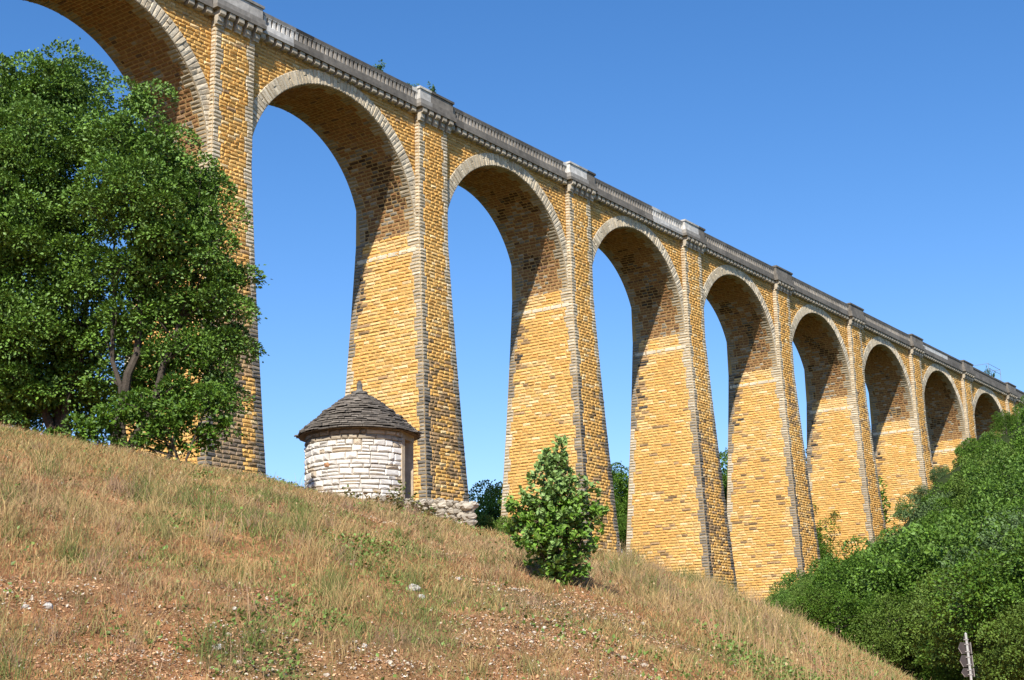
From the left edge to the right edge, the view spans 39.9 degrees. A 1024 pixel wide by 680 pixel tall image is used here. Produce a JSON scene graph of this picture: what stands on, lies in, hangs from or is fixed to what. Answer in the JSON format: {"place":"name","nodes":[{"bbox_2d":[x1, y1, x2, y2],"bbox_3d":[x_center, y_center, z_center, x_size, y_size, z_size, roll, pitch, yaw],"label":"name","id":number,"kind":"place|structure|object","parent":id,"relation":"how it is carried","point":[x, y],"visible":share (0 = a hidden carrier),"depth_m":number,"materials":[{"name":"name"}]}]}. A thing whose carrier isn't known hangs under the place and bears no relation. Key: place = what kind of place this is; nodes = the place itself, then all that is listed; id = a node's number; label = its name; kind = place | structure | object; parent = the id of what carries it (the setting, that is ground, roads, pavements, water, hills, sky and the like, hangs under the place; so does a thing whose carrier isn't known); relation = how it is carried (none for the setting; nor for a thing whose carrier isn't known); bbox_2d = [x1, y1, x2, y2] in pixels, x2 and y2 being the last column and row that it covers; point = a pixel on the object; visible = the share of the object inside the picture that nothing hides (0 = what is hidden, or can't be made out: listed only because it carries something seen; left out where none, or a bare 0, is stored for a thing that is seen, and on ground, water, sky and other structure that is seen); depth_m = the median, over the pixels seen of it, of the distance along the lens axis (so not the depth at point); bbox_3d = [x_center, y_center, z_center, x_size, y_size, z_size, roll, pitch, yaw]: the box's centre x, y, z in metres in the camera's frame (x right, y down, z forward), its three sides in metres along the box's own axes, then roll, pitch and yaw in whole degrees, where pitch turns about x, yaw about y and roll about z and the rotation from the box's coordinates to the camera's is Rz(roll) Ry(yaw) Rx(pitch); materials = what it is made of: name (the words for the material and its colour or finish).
{"place":"outdoors","nodes":[
{"label":"outdoors","id":0,"kind":"place"},
{"bbox_2d":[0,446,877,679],"bbox_3d":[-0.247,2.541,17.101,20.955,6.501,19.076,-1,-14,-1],"label":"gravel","id":1,"kind":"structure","parent":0,"point":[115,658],"depth_m":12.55,"materials":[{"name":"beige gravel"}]},
{"bbox_2d":[0,422,1023,679],"bbox_3d":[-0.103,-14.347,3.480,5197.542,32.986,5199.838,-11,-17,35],"label":"hillside","id":2,"kind":"structure","parent":0,"point":[184,657],"depth_m":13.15,"materials":[{"name":"beige plant"}]},
{"bbox_2d":[0,202,71,434],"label":"oak tree","id":3,"kind":"object","parent":2,"relation":"on","point":[35,424],"visible":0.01,"depth_m":35.69,"materials":[{"name":"green plant"}]},
{"bbox_2d":[43,602,52,608],"bbox_3d":[-3.954,2.275,12.045,0.096,0.071,0.110,-11,-17,35],"label":"rock","id":4,"kind":"object","parent":2,"relation":"on","point":[50,605],"visible":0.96,"depth_m":12.01,"materials":[{"name":"white stone"}]},
{"bbox_2d":[0,37,133,439],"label":"oak tree","id":5,"kind":"object","parent":2,"relation":"on","point":[44,232],"visible":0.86,"depth_m":33.04,"materials":[{"name":"green plant"}]},
{"bbox_2d":[33,380,249,460],"bbox_3d":[-8.124,1.855,30.549,4.813,2.142,1.695,0,-14,-4],"label":"shrub","id":6,"kind":"object","parent":2,"relation":"on","point":[158,425],"visible":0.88,"depth_m":30.54,"materials":[{"name":"green plant"}]},
{"bbox_2d":[49,75,272,458],"bbox_3d":[-8.298,-1.781,32.607,4.260,9.677,4.772,-11,-17,35],"label":"oak tree","id":7,"kind":"object","parent":2,"relation":"on","point":[137,158],"visible":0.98,"depth_m":32.35,"materials":[{"name":"green plant"}]},
{"bbox_2d":[342,484,361,497],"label":"weed","id":8,"kind":"object","parent":2,"relation":"on","point":[357,495],"visible":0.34,"depth_m":38.58,"materials":[{"name":"green plant"}]},
{"bbox_2d":[294,381,421,500],"bbox_3d":[-4.452,3.234,41.205,3.686,4.180,3.669,-11,-17,35],"label":"stone hut","id":9,"kind":"object","parent":2,"relation":"on","point":[359,440],"visible":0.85,"depth_m":39.89,"materials":[{"name":"white stone"}]},
{"bbox_2d":[364,491,380,501],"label":"weed","id":10,"kind":"object","parent":2,"relation":"on","point":[368,496],"visible":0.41,"depth_m":38.27,"materials":[{"name":"green plant"}]},
{"bbox_2d":[385,488,399,507],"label":"weed","id":11,"kind":"object","parent":2,"relation":"on","point":[391,501],"visible":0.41,"depth_m":38.18,"materials":[{"name":"green plant"}]},
{"bbox_2d":[389,475,405,508],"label":"weed","id":12,"kind":"object","parent":2,"relation":"on","point":[403,488],"visible":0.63,"depth_m":38.51,"materials":[{"name":"green plant"}]},
{"bbox_2d":[400,492,418,511],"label":"weed","id":13,"kind":"object","parent":2,"relation":"on","point":[413,503],"visible":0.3,"depth_m":38.11,"materials":[{"name":"green plant"}]},
{"bbox_2d":[407,583,420,590],"bbox_3d":[-1.046,2.639,15.000,0.155,0.099,0.090,4,-15,-19],"label":"rock","id":14,"kind":"object","parent":2,"relation":"on","point":[413,588],"visible":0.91,"depth_m":14.97,"materials":[{"name":"beige stone"}]},
{"bbox_2d":[371,494,478,527],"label":"drystone wall","id":15,"kind":"structure","parent":2,"relation":"on","point":[458,510],"depth_m":37.78,"materials":[{"name":"white stone"}]},
{"bbox_2d":[417,502,433,514],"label":"weed","id":16,"kind":"object","parent":2,"relation":"on","point":[427,510],"visible":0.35,"depth_m":37.78,"materials":[{"name":"green plant"}]},
{"bbox_2d":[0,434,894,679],"bbox_3d":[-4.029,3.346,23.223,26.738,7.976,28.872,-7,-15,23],"label":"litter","id":17,"kind":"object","parent":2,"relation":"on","point":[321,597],"visible":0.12,"depth_m":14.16,"materials":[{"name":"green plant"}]},
{"bbox_2d":[37,427,873,679],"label":"grass seed heads","id":18,"kind":"object","parent":2,"relation":"on","point":[786,663],"depth_m":16.36,"materials":[{"name":"beige plant"}]},
{"bbox_2d":[0,426,914,679],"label":"herbs","id":19,"kind":"object","parent":2,"relation":"on","point":[374,544],"visible":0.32,"depth_m":14.80,"materials":[{"name":"dry grass"},{"name":"green grass"}]},
{"bbox_2d":[469,479,502,520],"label":"woodland tree","id":20,"kind":"object","parent":2,"relation":"on","point":[483,483],"visible":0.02,"depth_m":117.92,"materials":[{"name":"green plant"}]},
{"bbox_2d":[475,514,501,531],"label":"woodland tree","id":21,"kind":"object","parent":2,"relation":"on","point":[478,518],"visible":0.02,"depth_m":107.56,"materials":[{"name":"green plant"}]},
{"bbox_2d":[469,482,519,534],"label":"woodland tree","id":22,"kind":"object","parent":2,"relation":"on","point":[497,508],"visible":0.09,"depth_m":111.60,"materials":[{"name":"green plant"}]},
{"bbox_2d":[475,515,517,535],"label":"woodland tree","id":23,"kind":"object","parent":2,"relation":"on","point":[486,520],"visible":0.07,"depth_m":105.45,"materials":[{"name":"green plant"}]},
{"bbox_2d":[23,0,1023,603],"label":"viaduct","id":24,"kind":"object","parent":2,"relation":"on","point":[409,158],"visible":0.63,"depth_m":110.98,"materials":[{"name":"stone"}]},
{"bbox_2d":[373,59,385,70],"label":"parapet plant","id":25,"kind":"object","parent":24,"relation":"on","point":[380,66],"visible":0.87,"depth_m":94.87,"materials":[{"name":"green plant"}]},
{"bbox_2d":[427,81,436,92],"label":"parapet plant","id":26,"kind":"object","parent":24,"relation":"on","point":[432,88],"visible":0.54,"depth_m":99.22,"materials":[{"name":"green plant"}]},
{"bbox_2d":[974,363,1000,380],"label":"guard frame","id":27,"kind":"object","parent":24,"relation":"on","point":[991,369],"visible":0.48,"depth_m":200.09,"materials":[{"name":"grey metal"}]},
{"bbox_2d":[503,434,609,585],"bbox_3d":[0.513,2.092,16.997,1.184,1.966,0.990,-11,-17,35],"label":"young oak","id":28,"kind":"object","parent":2,"relation":"on","point":[549,521],"visible":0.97,"depth_m":16.88,"materials":[{"name":"green plant"}]},
{"bbox_2d":[610,461,628,552],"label":"woodland tree","id":29,"kind":"object","parent":2,"relation":"on","point":[621,486],"visible":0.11,"depth_m":152.78,"materials":[{"name":"green plant"}]},
{"bbox_2d":[614,492,627,516],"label":"woodland tree","id":30,"kind":"object","parent":2,"relation":"on","point":[623,503],"visible":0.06,"depth_m":150.69,"materials":[{"name":"green plant"}]},
{"bbox_2d":[615,499,626,534],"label":"woodland tree","id":31,"kind":"object","parent":2,"relation":"on","point":[619,511],"visible":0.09,"depth_m":148.44,"materials":[{"name":"green plant"}]},
{"bbox_2d":[617,517,626,550],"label":"woodland tree","id":32,"kind":"object","parent":2,"relation":"on","point":[622,527],"visible":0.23,"depth_m":145.43,"materials":[{"name":"green plant"}]},
{"bbox_2d":[618,516,626,554],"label":"woodland tree","id":33,"kind":"object","parent":2,"relation":"on","point":[622,531],"visible":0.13,"depth_m":146.16,"materials":[{"name":"green plant"}]},
{"bbox_2d":[719,448,727,486],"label":"woodland tree","id":34,"kind":"object","parent":2,"relation":"on","point":[724,455],"depth_m":163.84,"materials":[{"name":"green plant"}]},
{"bbox_2d":[722,469,726,507],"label":"woodland tree","id":35,"kind":"object","parent":2,"relation":"on","point":[723,477],"visible":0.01,"depth_m":157.92,"materials":[{"name":"green plant"}]},
{"bbox_2d":[722,466,727,496],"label":"woodland tree","id":36,"kind":"object","parent":2,"relation":"on","point":[725,481],"visible":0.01,"depth_m":160.12,"materials":[{"name":"green plant"}]},
{"bbox_2d":[761,588,800,617],"bbox_3d":[9.799,9.967,50.086,2.025,2.300,1.660,-4,-14,11],"label":"shrub","id":37,"kind":"object","parent":2,"relation":"on","point":[781,595],"visible":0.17,"depth_m":50.21,"materials":[{"name":"green plant"}]},
{"bbox_2d":[771,576,825,596],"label":"shrub","id":38,"kind":"object","parent":2,"relation":"on","point":[803,584],"depth_m":59.99,"materials":[{"name":"green plant"}]},
{"bbox_2d":[763,577,836,634],"bbox_3d":[10.614,10.346,52.028,3.062,3.148,2.704,5,-15,-24],"label":"shrub","id":39,"kind":"object","parent":2,"relation":"on","point":[792,593],"visible":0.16,"depth_m":52.13,"materials":[{"name":"green plant"}]},
{"bbox_2d":[779,560,835,590],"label":"shrub","id":40,"kind":"object","parent":2,"relation":"on","point":[793,579],"visible":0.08,"depth_m":65.58,"materials":[{"name":"green plant"}]},
{"bbox_2d":[779,587,842,632],"bbox_3d":[10.222,9.742,48.382,2.542,2.613,2.245,3,-14,-17],"label":"bush","id":41,"kind":"object","parent":2,"relation":"on","point":[789,603],"visible":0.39,"depth_m":48.34,"materials":[{"name":"green plant"}]},
{"bbox_2d":[778,558,844,595],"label":"woodland tree","id":42,"kind":"object","parent":2,"relation":"on","point":[802,576],"visible":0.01,"depth_m":69.01,"materials":[{"name":"green plant"}]},
{"bbox_2d":[787,576,837,598],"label":"shrub","id":43,"kind":"object","parent":2,"relation":"on","point":[815,584],"visible":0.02,"depth_m":58.02,"materials":[{"name":"green plant"}]},
{"bbox_2d":[817,533,837,557],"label":"woodland tree","id":44,"kind":"object","parent":2,"relation":"on","point":[822,550],"visible":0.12,"depth_m":149.15,"materials":[{"name":"green plant"}]},
{"bbox_2d":[813,504,849,557],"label":"woodland tree","id":45,"kind":"object","parent":2,"relation":"on","point":[838,527],"visible":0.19,"depth_m":151.19,"materials":[{"name":"green plant"}]},
{"bbox_2d":[792,581,886,642],"bbox_3d":[11.015,9.700,47.826,3.489,3.142,2.431,-4,-14,12],"label":"shrub","id":46,"kind":"object","parent":2,"relation":"on","point":[849,612],"visible":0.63,"depth_m":47.64,"materials":[{"name":"green plant"}]},
{"bbox_2d":[804,556,882,648],"bbox_3d":[12.474,10.126,51.540,5.171,4.656,3.602,5,-15,-23],"label":"shrub","id":47,"kind":"object","parent":2,"relation":"on","point":[841,569],"visible":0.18,"depth_m":51.12,"materials":[{"name":"green plant"}]},
{"bbox_2d":[805,448,890,510],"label":"woodland tree","id":48,"kind":"object","parent":2,"relation":"on","point":[882,496],"depth_m":164.59,"materials":[{"name":"green plant"}]},
{"bbox_2d":[806,457,894,524],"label":"woodland tree","id":49,"kind":"object","parent":2,"relation":"on","point":[885,514],"visible":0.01,"depth_m":165.25,"materials":[{"name":"green plant"}]},
{"bbox_2d":[810,535,917,654],"bbox_3d":[14.150,10.655,55.431,4.277,5.927,5.218,3,-14,-18],"label":"shrub","id":50,"kind":"object","parent":2,"relation":"on","point":[824,560],"visible":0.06,"depth_m":55.94,"materials":[{"name":"green plant"}]},
{"bbox_2d":[866,535,896,545],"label":"woodland tree","id":51,"kind":"object","parent":2,"relation":"on","point":[876,540],"visible":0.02,"depth_m":137.56,"materials":[{"name":"green plant"}]},
{"bbox_2d":[833,540,941,675],"bbox_3d":[13.955,10.111,50.707,4.710,6.089,6.762,1,-14,-9],"label":"woodland tree","id":52,"kind":"object","parent":2,"relation":"on","point":[902,591],"visible":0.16,"depth_m":49.28,"materials":[{"name":"green plant"}]},
{"bbox_2d":[848,591,939,672],"bbox_3d":[12.724,9.968,46.248,3.373,3.468,2.980,6,-16,-28],"label":"shrub","id":53,"kind":"object","parent":2,"relation":"on","point":[886,648],"visible":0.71,"depth_m":46.12,"materials":[{"name":"green plant"}]},
{"bbox_2d":[842,524,965,679],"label":"shrub","id":54,"kind":"object","parent":2,"relation":"on","point":[889,559],"visible":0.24,"depth_m":49.34,"materials":[{"name":"green plant"}]},
{"bbox_2d":[894,501,913,523],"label":"woodland tree","id":55,"kind":"object","parent":2,"relation":"on","point":[904,506],"visible":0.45,"depth_m":146.03,"materials":[{"name":"green plant"}]},
{"bbox_2d":[876,512,952,549],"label":"woodland tree","id":56,"kind":"object","parent":2,"relation":"on","point":[920,520],"visible":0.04,"depth_m":113.43,"materials":[{"name":"green plant"}]},
{"bbox_2d":[908,483,931,506],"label":"woodland tree","id":57,"kind":"object","parent":2,"relation":"on","point":[922,490],"visible":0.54,"depth_m":141.14,"materials":[{"name":"green plant"}]},
{"bbox_2d":[867,509,978,566],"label":"woodland tree","id":58,"kind":"object","parent":2,"relation":"on","point":[956,516],"visible":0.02,"depth_m":71.22,"materials":[{"name":"green plant"}]},
{"bbox_2d":[889,491,963,543],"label":"woodland tree","id":59,"kind":"object","parent":2,"relation":"on","point":[924,508],"visible":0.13,"depth_m":125.47,"materials":[{"name":"green plant"}]},
{"bbox_2d":[916,479,962,517],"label":"woodland tree","id":60,"kind":"object","parent":2,"relation":"on","point":[944,486],"visible":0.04,"depth_m":134.53,"materials":[{"name":"green plant"}]},
{"bbox_2d":[929,464,949,483],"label":"woodland tree","id":61,"kind":"object","parent":2,"relation":"on","point":[940,473],"visible":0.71,"depth_m":151.44,"materials":[{"name":"green plant"}]},
{"bbox_2d":[915,505,966,544],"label":"woodland tree","id":62,"kind":"object","parent":2,"relation":"on","point":[932,516],"visible":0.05,"depth_m":103.85,"materials":[{"name":"green plant"}]},
{"bbox_2d":[904,628,985,679],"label":"shrub","id":63,"kind":"object","parent":2,"relation":"on","point":[915,673],"visible":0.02,"depth_m":49.46,"materials":[{"name":"green plant"}]},
{"bbox_2d":[922,490,976,526],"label":"woodland tree","id":64,"kind":"object","parent":2,"relation":"on","point":[947,501],"visible":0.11,"depth_m":116.55,"materials":[{"name":"green plant"}]},
{"bbox_2d":[912,631,990,679],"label":"shrub","id":65,"kind":"object","parent":2,"relation":"on","point":[938,670],"visible":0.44,"depth_m":44.55,"materials":[{"name":"green plant"}]},
{"bbox_2d":[886,493,1023,674],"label":"shrub","id":66,"kind":"object","parent":2,"relation":"on","point":[941,536],"visible":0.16,"depth_m":49.04,"materials":[{"name":"green plant"}]},
{"bbox_2d":[915,560,994,679],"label":"shrub","id":67,"kind":"object","parent":2,"relation":"on","point":[935,644],"visible":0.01,"depth_m":48.33,"materials":[{"name":"green plant"}]},
{"bbox_2d":[946,473,970,508],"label":"woodland tree","id":68,"kind":"object","parent":2,"relation":"on","point":[954,489],"visible":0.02,"depth_m":124.38,"materials":[{"name":"green plant"}]},
{"bbox_2d":[902,564,1022,679],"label":"shrub","id":69,"kind":"object","parent":2,"relation":"on","point":[942,627],"visible":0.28,"depth_m":41.57,"materials":[{"name":"green plant"}]},
{"bbox_2d":[953,440,974,468],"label":"woodland tree","id":70,"kind":"object","parent":2,"relation":"on","point":[958,456],"visible":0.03,"depth_m":165.43,"materials":[{"name":"green plant"}]},
{"bbox_2d":[958,632,974,679],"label":"road sign","id":71,"kind":"object","parent":2,"relation":"on","point":[965,648],"visible":1,"depth_m":33.53,"materials":[{"name":"grey metal"}]},
{"bbox_2d":[953,483,982,523],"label":"woodland tree","id":72,"kind":"object","parent":2,"relation":"on","point":[960,500],"visible":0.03,"depth_m":110.83,"materials":[{"name":"green plant"}]},
{"bbox_2d":[922,529,1023,669],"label":"shrub","id":73,"kind":"object","parent":2,"relation":"on","point":[976,583],"visible":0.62,"depth_m":39.18,"materials":[{"name":"green plant"}]},
{"bbox_2d":[959,438,986,452],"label":"woodland tree","id":74,"kind":"object","parent":2,"relation":"on","point":[967,445],"visible":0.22,"depth_m":147.74,"materials":[{"name":"green plant"}]},
{"bbox_2d":[932,506,1023,679],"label":"woodland tree","id":75,"kind":"object","parent":2,"relation":"on","point":[1016,521],"visible":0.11,"depth_m":42.76,"materials":[{"name":"green plant"}]},
{"bbox_2d":[945,432,1020,480],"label":"woodland tree","id":76,"kind":"object","parent":2,"relation":"on","point":[988,444],"visible":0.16,"depth_m":136.90,"materials":[{"name":"green plant"}]},
{"bbox_2d":[965,429,1002,441],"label":"woodland tree","id":77,"kind":"object","parent":2,"relation":"on","point":[997,435],"visible":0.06,"depth_m":174.38,"materials":[{"name":"green plant"}]},
{"bbox_2d":[950,443,1018,507],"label":"woodland tree","id":78,"kind":"object","parent":2,"relation":"on","point":[958,488],"visible":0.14,"depth_m":115.59,"materials":[{"name":"green plant"}]},
{"bbox_2d":[962,442,1012,497],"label":"woodland tree","id":79,"kind":"object","parent":2,"relation":"on","point":[978,456],"visible":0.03,"depth_m":119.56,"materials":[{"name":"green plant"}]},
{"bbox_2d":[956,444,1023,524],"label":"woodland tree","id":80,"kind":"object","parent":2,"relation":"on","point":[997,468],"visible":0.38,"depth_m":101.63,"materials":[{"name":"green plant"}]},
{"bbox_2d":[966,523,1023,672],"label":"shrub","id":81,"kind":"object","parent":2,"relation":"on","point":[1019,561],"visible":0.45,"depth_m":38.81,"materials":[{"name":"green plant"}]},
{"bbox_2d":[967,508,1023,547],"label":"woodland tree","id":82,"kind":"object","parent":2,"relation":"on","point":[1021,520],"visible":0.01,"depth_m":58.79,"materials":[{"name":"green plant"}]},
{"bbox_2d":[972,601,1023,679],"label":"shrub","id":83,"kind":"object","parent":2,"relation":"on","point":[1016,651],"visible":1,"depth_m":37.38,"materials":[{"name":"green plant"}]},
{"bbox_2d":[973,453,1023,527],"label":"woodland tree","id":84,"kind":"object","parent":2,"relation":"on","point":[1010,485],"visible":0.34,"depth_m":90.56,"materials":[{"name":"green plant"}]},
{"bbox_2d":[981,457,1022,514],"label":"woodland tree","id":85,"kind":"object","parent":2,"relation":"on","point":[1004,476],"visible":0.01,"depth_m":105.47,"materials":[{"name":"green plant"}]},
{"bbox_2d":[988,410,1020,434],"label":"woodland tree","id":86,"kind":"object","parent":2,"relation":"on","point":[1000,426],"visible":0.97,"depth_m":142.81,"materials":[{"name":"green plant"}]},
{"bbox_2d":[987,493,1023,522],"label":"woodland tree","id":87,"kind":"object","parent":2,"relation":"on","point":[1012,507],"visible":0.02,"depth_m":95.89,"materials":[{"name":"green plant"}]},
{"bbox_2d":[1000,416,1020,436],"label":"woodland tree","id":88,"kind":"object","parent":2,"relation":"on","point":[1004,433],"visible":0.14,"depth_m":150.50,"materials":[{"name":"green plant"}]},
{"bbox_2d":[1005,408,1023,463],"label":"woodland tree","id":89,"kind":"object","parent":2,"relation":"on","point":[1022,419],"visible":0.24,"depth_m":117.11,"materials":[{"name":"green plant"}]},
{"bbox_2d":[1009,435,1023,466],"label":"woodland tree","id":90,"kind":"object","parent":2,"relation":"on","point":[1019,442],"visible":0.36,"depth_m":108.09,"materials":[{"name":"green plant"}]},
{"bbox_2d":[1011,395,1023,423],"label":"woodland tree","id":91,"kind":"object","parent":2,"relation":"on","point":[1017,405],"visible":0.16,"depth_m":173.18,"materials":[{"name":"green plant"}]},
{"bbox_2d":[0,0,1023,516],"label":"sky","id":92,"kind":"structure","parent":0,"point":[869,152],"materials":[{"name":"blue"}]}
]}

